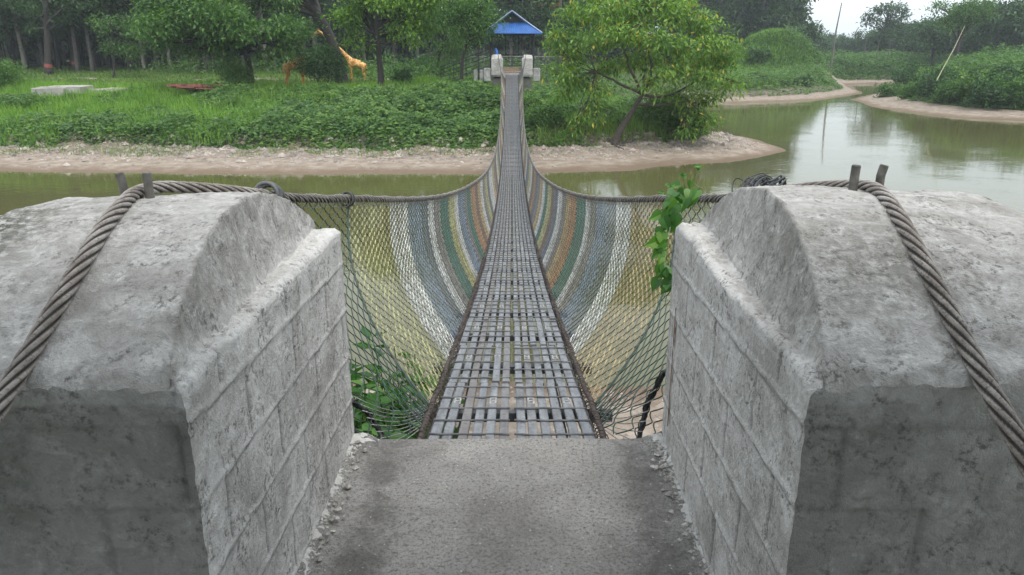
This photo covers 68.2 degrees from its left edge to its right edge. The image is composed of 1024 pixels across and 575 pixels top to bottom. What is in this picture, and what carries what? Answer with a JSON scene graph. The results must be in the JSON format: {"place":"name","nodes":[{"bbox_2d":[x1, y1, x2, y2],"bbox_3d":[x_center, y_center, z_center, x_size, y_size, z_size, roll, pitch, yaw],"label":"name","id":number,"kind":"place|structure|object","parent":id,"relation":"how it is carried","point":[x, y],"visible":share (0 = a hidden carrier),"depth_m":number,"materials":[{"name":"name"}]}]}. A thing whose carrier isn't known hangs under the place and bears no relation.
{"place":"outdoors","nodes":[
{"label":"outdoors","id":0,"kind":"place"},
{"bbox_2d":[0,126,723,157],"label":"fringe grass","id":1,"kind":"structure","parent":0,"point":[313,151],"depth_m":35.60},
{"bbox_2d":[0,84,1023,386],"bbox_3d":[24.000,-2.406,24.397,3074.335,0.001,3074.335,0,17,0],"label":"water","id":2,"kind":"structure","parent":0,"point":[826,140],"depth_m":30.50,"materials":[{"name":"liquid"}]},
{"bbox_2d":[0,37,1023,476],"bbox_3d":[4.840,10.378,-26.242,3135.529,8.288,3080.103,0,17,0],"label":"ground","id":3,"kind":"structure","parent":0,"point":[468,165],"depth_m":34.67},
{"bbox_2d":[0,29,16,67],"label":"banded tree","id":4,"kind":"object","parent":3,"relation":"on","point":[12,50],"visible":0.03,"depth_m":84.09,"materials":[{"name":"plant"}]},
{"bbox_2d":[0,7,28,69],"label":"plantation tree","id":5,"kind":"object","parent":3,"relation":"on","point":[4,15],"visible":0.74,"depth_m":76.41,"materials":[{"name":"green plant"}]},
{"bbox_2d":[1,0,30,69],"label":"plantation tree","id":6,"kind":"object","parent":3,"relation":"on","point":[21,50],"visible":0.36,"depth_m":77.18,"materials":[{"name":"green plant"}]},
{"bbox_2d":[0,58,37,88],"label":"bush","id":7,"kind":"object","parent":3,"relation":"on","point":[8,73],"visible":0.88,"depth_m":49.72,"materials":[{"name":"green plant"}]},
{"bbox_2d":[15,33,43,53],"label":"plantation tree","id":8,"kind":"object","parent":3,"relation":"on","point":[32,42],"visible":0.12,"depth_m":87.70,"materials":[{"name":"green plant"}]},
{"bbox_2d":[31,86,66,96],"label":"concrete slab","id":9,"kind":"structure","parent":3,"relation":"on","point":[50,90],"depth_m":47.17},
{"bbox_2d":[29,25,70,67],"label":"plantation tree","id":10,"kind":"object","parent":3,"relation":"on","point":[53,50],"visible":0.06,"depth_m":82.94,"materials":[{"name":"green plant"}]},
{"bbox_2d":[0,0,102,74],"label":"banded tree","id":11,"kind":"object","parent":3,"relation":"on","point":[47,17],"visible":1,"depth_m":70.62,"materials":[{"name":"green plant"}]},
{"bbox_2d":[11,0,91,71],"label":"plantation tree","id":12,"kind":"object","parent":3,"relation":"on","point":[76,60],"visible":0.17,"depth_m":77.12,"materials":[{"name":"green plant"}]},
{"bbox_2d":[9,0,117,69],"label":"plantation tree","id":13,"kind":"object","parent":3,"relation":"on","point":[33,33],"visible":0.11,"depth_m":78.06,"materials":[{"name":"green plant"}]},
{"bbox_2d":[39,85,93,93],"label":"concrete slab","id":14,"kind":"structure","parent":3,"relation":"on","point":[74,87],"depth_m":48.00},
{"bbox_2d":[39,0,112,71],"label":"plantation tree","id":15,"kind":"object","parent":3,"relation":"on","point":[92,65],"visible":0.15,"depth_m":77.98,"materials":[{"name":"green plant"}]},
{"bbox_2d":[77,28,99,65],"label":"plantation tree","id":16,"kind":"object","parent":3,"relation":"on","point":[82,62],"visible":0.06,"depth_m":92.64,"materials":[{"name":"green plant"}]},
{"bbox_2d":[52,0,129,69],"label":"banded tree","id":17,"kind":"object","parent":3,"relation":"on","point":[100,7],"visible":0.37,"depth_m":76.37,"materials":[{"name":"green plant"}]},
{"bbox_2d":[77,19,125,68],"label":"plantation tree","id":18,"kind":"object","parent":3,"relation":"on","point":[100,39],"visible":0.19,"depth_m":80.65,"materials":[{"name":"green plant"}]},
{"bbox_2d":[71,0,134,70],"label":"plantation tree","id":19,"kind":"object","parent":3,"relation":"on","point":[118,11],"visible":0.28,"depth_m":76.50,"materials":[{"name":"green plant"}]},
{"bbox_2d":[80,7,146,77],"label":"tree","id":20,"kind":"object","parent":3,"relation":"on","point":[126,48],"visible":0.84,"depth_m":65.81,"materials":[{"name":"green plant"}]},
{"bbox_2d":[101,0,146,69],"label":"plantation tree","id":21,"kind":"object","parent":3,"relation":"on","point":[142,56],"visible":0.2,"depth_m":76.77,"materials":[{"name":"green plant"}]},
{"bbox_2d":[166,83,222,88],"bbox_3d":[-19.780,-12.557,47.163,3.164,0.330,1.448,0,17,0],"label":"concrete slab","id":22,"kind":"object","parent":3,"relation":"on","point":[190,86],"visible":0.93,"depth_m":46.77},
{"bbox_2d":[117,0,326,86],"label":"tree","id":23,"kind":"object","parent":3,"relation":"on","point":[220,26],"visible":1,"depth_m":47.05,"materials":[{"name":"green plant"}]},
{"bbox_2d":[213,55,256,86],"bbox_3d":[-17.988,-13.755,48.679,3.134,2.828,3.040,0,17,0],"label":"bush","id":24,"kind":"object","parent":3,"relation":"on","point":[233,73],"visible":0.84,"depth_m":48.52,"materials":[{"name":"green plant"}]},
{"bbox_2d":[250,0,285,71],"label":"plantation tree","id":25,"kind":"object","parent":3,"relation":"on","point":[269,15],"visible":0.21,"depth_m":76.42,"materials":[{"name":"green plant"}]},
{"bbox_2d":[233,0,348,84],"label":"tree","id":26,"kind":"object","parent":3,"relation":"on","point":[312,8],"visible":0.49,"depth_m":53.61,"materials":[{"name":"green plant"}]},
{"bbox_2d":[282,56,305,85],"bbox_3d":[-13.881,-14.727,51.540,3.510,2.122,0.853,-2,18,-7],"label":"giraffe statue","id":27,"kind":"object","parent":3,"relation":"on","point":[287,68],"visible":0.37,"depth_m":51.16,"materials":[{"name":"paint"}]},
{"bbox_2d":[288,0,349,48],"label":"plantation tree","id":28,"kind":"object","parent":3,"relation":"on","point":[326,10],"visible":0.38,"depth_m":76.84,"materials":[{"name":"green plant"}]},
{"bbox_2d":[291,40,350,84],"bbox_3d":[-12.585,-14.509,49.431,4.295,3.232,3.478,10,20,29],"label":"bush","id":29,"kind":"object","parent":3,"relation":"on","point":[321,62],"visible":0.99,"depth_m":48.85,"materials":[{"name":"green plant"}]},
{"bbox_2d":[310,1,363,48],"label":"plantation tree","id":30,"kind":"object","parent":3,"relation":"on","point":[335,35],"visible":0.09,"depth_m":83.61,"materials":[{"name":"green plant"}]},
{"bbox_2d":[0,64,677,85],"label":"meadow grass","id":31,"kind":"structure","parent":3,"relation":"on","point":[72,75],"depth_m":68.24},
{"bbox_2d":[311,29,367,82],"bbox_3d":[-13.083,-17.585,57.366,4.097,3.915,0.647,0,17,0],"label":"giraffe statue","id":32,"kind":"object","parent":3,"relation":"on","point":[351,61],"visible":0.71,"depth_m":57.28,"materials":[{"name":"paint"}]},
{"bbox_2d":[2,0,693,63],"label":"wood","id":33,"kind":"object","parent":3,"relation":"on","point":[32,56],"visible":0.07,"depth_m":114.48,"materials":[{"name":"green plant"}]},
{"bbox_2d":[0,75,708,150],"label":"creeper cover","id":34,"kind":"object","parent":3,"relation":"on","point":[353,106],"visible":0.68,"depth_m":38.36,"materials":[{"name":"green plant"}]},
{"bbox_2d":[0,71,710,146],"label":"tall grass","id":35,"kind":"structure","parent":3,"relation":"on","point":[134,98],"depth_m":43.08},
{"bbox_2d":[318,0,448,85],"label":"tree","id":36,"kind":"object","parent":3,"relation":"on","point":[379,15],"visible":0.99,"depth_m":47.70,"materials":[{"name":"green plant"}]},
{"bbox_2d":[126,48,641,97],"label":"undergrowth","id":37,"kind":"object","parent":3,"relation":"on","point":[385,65],"visible":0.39,"depth_m":71.58,"materials":[{"name":"green plant"}]},
{"bbox_2d":[0,131,770,169],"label":"bank stones","id":38,"kind":"object","parent":3,"relation":"on","point":[726,138],"visible":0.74,"depth_m":35.64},
{"bbox_2d":[388,66,414,83],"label":"bush","id":39,"kind":"object","parent":3,"relation":"on","point":[400,75],"visible":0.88,"depth_m":49.37,"materials":[{"name":"green plant"}]},
{"bbox_2d":[349,326,471,438],"bbox_3d":[-0.897,1.192,4.811,1.395,1.574,1.709,0,17,0],"label":"weed clump","id":40,"kind":"object","parent":3,"relation":"on","point":[359,413],"visible":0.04,"depth_m":4.85,"materials":[{"name":"green plant"}]},
{"bbox_2d":[410,52,436,74],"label":"bush","id":41,"kind":"object","parent":3,"relation":"on","point":[420,59],"visible":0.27,"depth_m":68.75,"materials":[{"name":"green plant"}]},
{"bbox_2d":[194,386,663,464],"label":"bank stones","id":42,"kind":"object","parent":3,"relation":"on","point":[660,405],"visible":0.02,"depth_m":10.71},
{"bbox_2d":[430,61,459,77],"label":"bush","id":43,"kind":"object","parent":3,"relation":"on","point":[445,63],"visible":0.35,"depth_m":58.51,"materials":[{"name":"green plant"}]},
{"bbox_2d":[415,17,475,77],"bbox_3d":[-5.028,-18.519,58.329,5.617,5.565,4.692,0,17,0],"label":"tree","id":44,"kind":"object","parent":3,"relation":"on","point":[443,44],"visible":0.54,"depth_m":58.13,"materials":[{"name":"green plant"}]},
{"bbox_2d":[440,49,489,78],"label":"fence","id":45,"kind":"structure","parent":3,"relation":"on","point":[478,69],"depth_m":51.31,"materials":[{"name":"metal"}]},
{"bbox_2d":[423,0,510,82],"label":"tree","id":46,"kind":"object","parent":3,"relation":"on","point":[468,13],"visible":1,"depth_m":47.32,"materials":[{"name":"green plant"}]},
{"bbox_2d":[197,432,794,574],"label":"bridge landing","id":47,"kind":"object","parent":3,"relation":"on","point":[551,506],"visible":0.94,"depth_m":2.57,"materials":[{"name":"concrete"}]},
{"bbox_2d":[0,172,353,574],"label":"saddle block","id":48,"kind":"structure","parent":47,"relation":"on","point":[205,333],"depth_m":1.66,"materials":[{"name":"concrete"}]},
{"bbox_2d":[0,55,1023,476],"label":"suspension footbridge","id":49,"kind":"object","parent":48,"relation":"on","point":[544,201],"visible":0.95,"depth_m":4.59,"materials":[{"name":"metal"}]},
{"bbox_2d":[644,164,702,294],"bbox_3d":[0.716,0.688,3.377,0.409,2.467,0.250,-9,19,-26],"label":"climbing vine","id":50,"kind":"object","parent":49,"relation":"attached to","point":[681,199],"visible":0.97,"depth_m":3.03,"materials":[{"name":"green plant"}]},
{"bbox_2d":[308,440,709,574],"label":"plaster rubble","id":51,"kind":"object","parent":47,"relation":"on","point":[347,486],"visible":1,"depth_m":2.63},
{"bbox_2d":[662,164,1023,574],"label":"saddle block","id":52,"kind":"structure","parent":47,"relation":"on","point":[808,334],"depth_m":1.62,"materials":[{"name":"concrete"}]},
{"bbox_2d":[428,48,565,77],"bbox_3d":[-1.150,-17.645,59.648,10.770,2.400,0.460,0,17,0],"label":"wire fence","id":53,"kind":"object","parent":3,"relation":"on","point":[537,56],"visible":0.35,"depth_m":59.40,"materials":[{"name":"metal"}]},
{"bbox_2d":[484,67,539,90],"bbox_3d":[0.000,-13.736,50.870,3.560,2.190,6.500,0,17,0],"label":"bridge landing","id":54,"kind":"object","parent":3,"relation":"on","point":[527,81],"visible":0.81,"depth_m":47.87,"materials":[{"name":"grey concrete"}]},
{"bbox_2d":[491,54,502,74],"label":"saddle block","id":55,"kind":"structure","parent":54,"relation":"on","point":[495,68],"depth_m":47.54,"materials":[{"name":"concrete"}]},
{"bbox_2d":[486,10,542,67],"bbox_3d":[0.000,-16.488,50.711,3.951,3.837,4.257,0,17,0],"label":"shelter","id":56,"kind":"object","parent":54,"relation":"on","point":[518,25],"visible":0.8,"depth_m":49.00,"materials":[{"name":"metal"}]},
{"bbox_2d":[522,55,532,74],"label":"saddle block","id":57,"kind":"structure","parent":54,"relation":"on","point":[528,68],"depth_m":47.52,"materials":[{"name":"concrete"}]},
{"bbox_2d":[491,0,542,66],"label":"plantation tree","id":58,"kind":"object","parent":3,"relation":"on","point":[504,2],"visible":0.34,"depth_m":89.25,"materials":[{"name":"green plant"}]},
{"bbox_2d":[500,0,540,53],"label":"plantation tree","id":59,"kind":"object","parent":3,"relation":"on","point":[522,12],"visible":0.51,"depth_m":86.66,"materials":[{"name":"green plant"}]},
{"bbox_2d":[486,0,582,68],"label":"flame tree","id":60,"kind":"object","parent":3,"relation":"on","point":[550,9],"visible":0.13,"depth_m":92.46,"materials":[{"name":"green plant"}]},
{"bbox_2d":[524,99,574,130],"bbox_3d":[1.847,-8.516,37.844,2.745,1.870,2.503,0,17,0],"label":"bush","id":61,"kind":"object","parent":3,"relation":"on","point":[550,114],"visible":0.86,"depth_m":37.38,"materials":[{"name":"green plant"}]},
{"bbox_2d":[528,0,595,62],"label":"plantation tree","id":62,"kind":"object","parent":3,"relation":"on","point":[545,2],"visible":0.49,"depth_m":80.41,"materials":[{"name":"green plant"}]},
{"bbox_2d":[539,2,589,67],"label":"tree","id":63,"kind":"object","parent":3,"relation":"on","point":[550,48],"visible":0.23,"depth_m":81.57,"materials":[{"name":"green plant"}]},
{"bbox_2d":[530,102,713,145],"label":"dry stalks","id":64,"kind":"object","parent":3,"relation":"on","point":[599,139],"visible":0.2,"depth_m":37.87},
{"bbox_2d":[538,0,760,149],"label":"spreading tree","id":65,"kind":"object","parent":3,"relation":"on","point":[615,26],"visible":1,"depth_m":35.72,"materials":[{"name":"green plant"}]},
{"bbox_2d":[626,84,703,130],"bbox_3d":[8.162,-9.170,39.150,4.408,3.172,4.208,0,17,0],"label":"bush","id":66,"kind":"object","parent":3,"relation":"on","point":[659,114],"visible":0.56,"depth_m":38.79,"materials":[{"name":"green plant"}]},
{"bbox_2d":[666,109,708,139],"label":"bush","id":67,"kind":"object","parent":3,"relation":"on","point":[695,127],"visible":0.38,"depth_m":38.60,"materials":[{"name":"green plant"}]},
{"bbox_2d":[671,0,718,51],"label":"plantation tree","id":68,"kind":"object","parent":3,"relation":"on","point":[709,5],"visible":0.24,"depth_m":131.99,"materials":[{"name":"green plant"}]},
{"bbox_2d":[691,0,744,47],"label":"plantation tree","id":69,"kind":"object","parent":3,"relation":"on","point":[726,9],"visible":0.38,"depth_m":135.08,"materials":[{"name":"green plant"}]},
{"bbox_2d":[703,0,762,51],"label":"plantation tree","id":70,"kind":"object","parent":3,"relation":"on","point":[737,26],"visible":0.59,"depth_m":134.49,"materials":[{"name":"green plant"}]},
{"bbox_2d":[723,0,766,46],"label":"plantation tree","id":71,"kind":"object","parent":3,"relation":"on","point":[745,14],"visible":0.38,"depth_m":135.51,"materials":[{"name":"green plant"}]},
{"bbox_2d":[670,29,829,83],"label":"mound cover","id":72,"kind":"object","parent":3,"relation":"on","point":[776,39],"visible":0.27,"depth_m":103.12,"materials":[{"name":"green plant"}]},
{"bbox_2d":[746,44,774,63],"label":"bush","id":73,"kind":"object","parent":3,"relation":"on","point":[755,53],"visible":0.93,"depth_m":101.61,"materials":[{"name":"green plant"}]},
{"bbox_2d":[745,3,781,31],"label":"plantation tree","id":74,"kind":"object","parent":3,"relation":"on","point":[752,13],"visible":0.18,"depth_m":135.98,"materials":[{"name":"green plant"}]},
{"bbox_2d":[741,0,791,38],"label":"plantation tree","id":75,"kind":"object","parent":3,"relation":"on","point":[772,13],"visible":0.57,"depth_m":131.95,"materials":[{"name":"green plant"}]},
{"bbox_2d":[766,0,805,33],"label":"plantation tree","id":76,"kind":"object","parent":3,"relation":"on","point":[790,11],"visible":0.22,"depth_m":133.22,"materials":[{"name":"green plant"}]},
{"bbox_2d":[767,1,810,37],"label":"plantation tree","id":77,"kind":"object","parent":3,"relation":"on","point":[802,24],"visible":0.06,"depth_m":136.56,"materials":[{"name":"green plant"}]},
{"bbox_2d":[699,22,882,96],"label":"bank scrub","id":78,"kind":"object","parent":3,"relation":"on","point":[802,71],"visible":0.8,"depth_m":90.76,"materials":[{"name":"green plant"}]},
{"bbox_2d":[793,73,813,86],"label":"bank bush","id":79,"kind":"object","parent":3,"relation":"on","point":[807,75],"visible":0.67,"depth_m":89.10,"materials":[{"name":"green plant"}]},
{"bbox_2d":[708,27,904,87],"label":"tall grass","id":80,"kind":"structure","parent":3,"relation":"on","point":[778,59],"depth_m":102.61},
{"bbox_2d":[792,0,825,41],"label":"plantation tree","id":81,"kind":"object","parent":3,"relation":"on","point":[812,27],"visible":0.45,"depth_m":143.27,"materials":[{"name":"green plant"}]},
{"bbox_2d":[811,34,832,50],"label":"distant tree","id":82,"kind":"object","parent":3,"relation":"on","point":[822,43],"visible":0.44,"depth_m":188.83,"materials":[{"name":"green plant"}]},
{"bbox_2d":[821,33,849,51],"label":"distant tree","id":83,"kind":"object","parent":3,"relation":"on","point":[839,40],"visible":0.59,"depth_m":209.54,"materials":[{"name":"green plant"}]},
{"bbox_2d":[839,35,862,52],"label":"distant tree","id":84,"kind":"object","parent":3,"relation":"on","point":[849,43],"visible":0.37,"depth_m":196.48,"materials":[{"name":"green plant"}]},
{"bbox_2d":[851,26,877,53],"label":"distant tree","id":85,"kind":"object","parent":3,"relation":"on","point":[861,44],"visible":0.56,"depth_m":190.41,"materials":[{"name":"green plant"}]},
{"bbox_2d":[856,0,914,52],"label":"tall crowned tree","id":86,"kind":"object","parent":3,"relation":"on","point":[888,11],"visible":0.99,"depth_m":157.82,"materials":[{"name":"green plant"}]},
{"bbox_2d":[873,81,904,97],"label":"bank bush","id":87,"kind":"object","parent":3,"relation":"on","point":[887,90],"visible":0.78,"depth_m":77.95,"materials":[{"name":"green plant"}]},
{"bbox_2d":[875,19,914,52],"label":"distant tree","id":88,"kind":"object","parent":3,"relation":"on","point":[886,33],"visible":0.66,"depth_m":157.67,"materials":[{"name":"green plant"}]},
{"bbox_2d":[818,48,976,79],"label":"bank scrub","id":89,"kind":"object","parent":3,"relation":"on","point":[898,57],"visible":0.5,"depth_m":128.72,"materials":[{"name":"green plant"}]},
{"bbox_2d":[874,16,921,38],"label":"distant tree","id":90,"kind":"object","parent":3,"relation":"on","point":[897,24],"visible":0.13,"depth_m":158.71,"materials":[{"name":"green plant"}]},
{"bbox_2d":[878,20,918,52],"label":"distant tree","id":91,"kind":"object","parent":3,"relation":"on","point":[905,45],"visible":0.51,"depth_m":155.67,"materials":[{"name":"green plant"}]},
{"bbox_2d":[894,80,919,99],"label":"bank bush","id":92,"kind":"object","parent":3,"relation":"on","point":[907,91],"visible":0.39,"depth_m":72.40,"materials":[{"name":"green plant"}]},
{"bbox_2d":[889,60,931,85],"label":"bank bush","id":93,"kind":"object","parent":3,"relation":"on","point":[904,74],"visible":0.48,"depth_m":84.98,"materials":[{"name":"green plant"}]},
{"bbox_2d":[905,14,968,66],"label":"distant tree","id":94,"kind":"object","parent":3,"relation":"on","point":[933,35],"visible":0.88,"depth_m":126.06,"materials":[{"name":"green plant"}]},
{"bbox_2d":[912,64,963,98],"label":"bank bush","id":95,"kind":"object","parent":3,"relation":"on","point":[927,82],"visible":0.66,"depth_m":68.56,"materials":[{"name":"green plant"}]},
{"bbox_2d":[929,77,971,104],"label":"bank bush","id":96,"kind":"object","parent":3,"relation":"on","point":[945,93],"visible":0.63,"depth_m":65.03,"materials":[{"name":"green plant"}]},
{"bbox_2d":[892,42,1023,109],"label":"bank scrub","id":97,"kind":"object","parent":3,"relation":"on","point":[989,59],"visible":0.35,"depth_m":72.27,"materials":[{"name":"green plant"}]},
{"bbox_2d":[920,0,1003,60],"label":"leafy tree","id":98,"kind":"object","parent":3,"relation":"on","point":[971,13],"visible":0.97,"depth_m":105.02,"materials":[{"name":"green plant"}]},
{"bbox_2d":[945,65,994,75],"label":"bank bush","id":99,"kind":"object","parent":3,"relation":"on","point":[962,69],"visible":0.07,"depth_m":70.20,"materials":[{"name":"green plant"}]},
{"bbox_2d":[952,29,995,54],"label":"distant tree","id":100,"kind":"object","parent":3,"relation":"on","point":[965,47],"visible":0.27,"depth_m":128.97,"materials":[{"name":"green plant"}]},
{"bbox_2d":[951,71,998,102],"bbox_3d":[39.454,-16.835,64.253,4.547,3.197,3.893,-14,22,-38],"label":"bank bush","id":101,"kind":"object","parent":3,"relation":"on","point":[970,80],"visible":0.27,"depth_m":63.62,"materials":[{"name":"green plant"}]},
{"bbox_2d":[965,23,1010,55],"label":"distant tree","id":102,"kind":"object","parent":3,"relation":"on","point":[977,45],"visible":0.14,"depth_m":123.31,"materials":[{"name":"green plant"}]},
{"bbox_2d":[956,67,1021,108],"bbox_3d":[38.785,-16.064,61.487,4.966,3.664,5.006,13,21,35],"label":"bank bush","id":103,"kind":"object","parent":3,"relation":"on","point":[986,87],"visible":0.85,"depth_m":60.75,"materials":[{"name":"green plant"}]},
{"bbox_2d":[967,0,1023,50],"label":"distant tree","id":104,"kind":"object","parent":3,"relation":"on","point":[984,29],"visible":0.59,"depth_m":117.92,"materials":[{"name":"green plant"}]},
{"bbox_2d":[969,0,1023,52],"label":"distant tree","id":105,"kind":"object","parent":3,"relation":"on","point":[1015,7],"visible":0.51,"depth_m":115.70,"materials":[{"name":"green plant"}]},
{"bbox_2d":[984,74,1023,108],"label":"bank bush","id":106,"kind":"object","parent":3,"relation":"on","point":[1019,85],"visible":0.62,"depth_m":59.68,"materials":[{"name":"green plant"}]},
{"bbox_2d":[990,64,1023,81],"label":"bank bush","id":107,"kind":"object","parent":3,"relation":"on","point":[1006,68],"visible":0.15,"depth_m":64.17,"materials":[{"name":"green plant"}]},
{"bbox_2d":[1003,90,1023,110],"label":"bank bush","id":108,"kind":"object","parent":3,"relation":"on","point":[1018,106],"visible":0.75,"depth_m":59.73,"materials":[{"name":"green plant"}]},
{"bbox_2d":[499,0,1021,39],"label":"sky","id":109,"kind":"structure","parent":0,"point":[825,11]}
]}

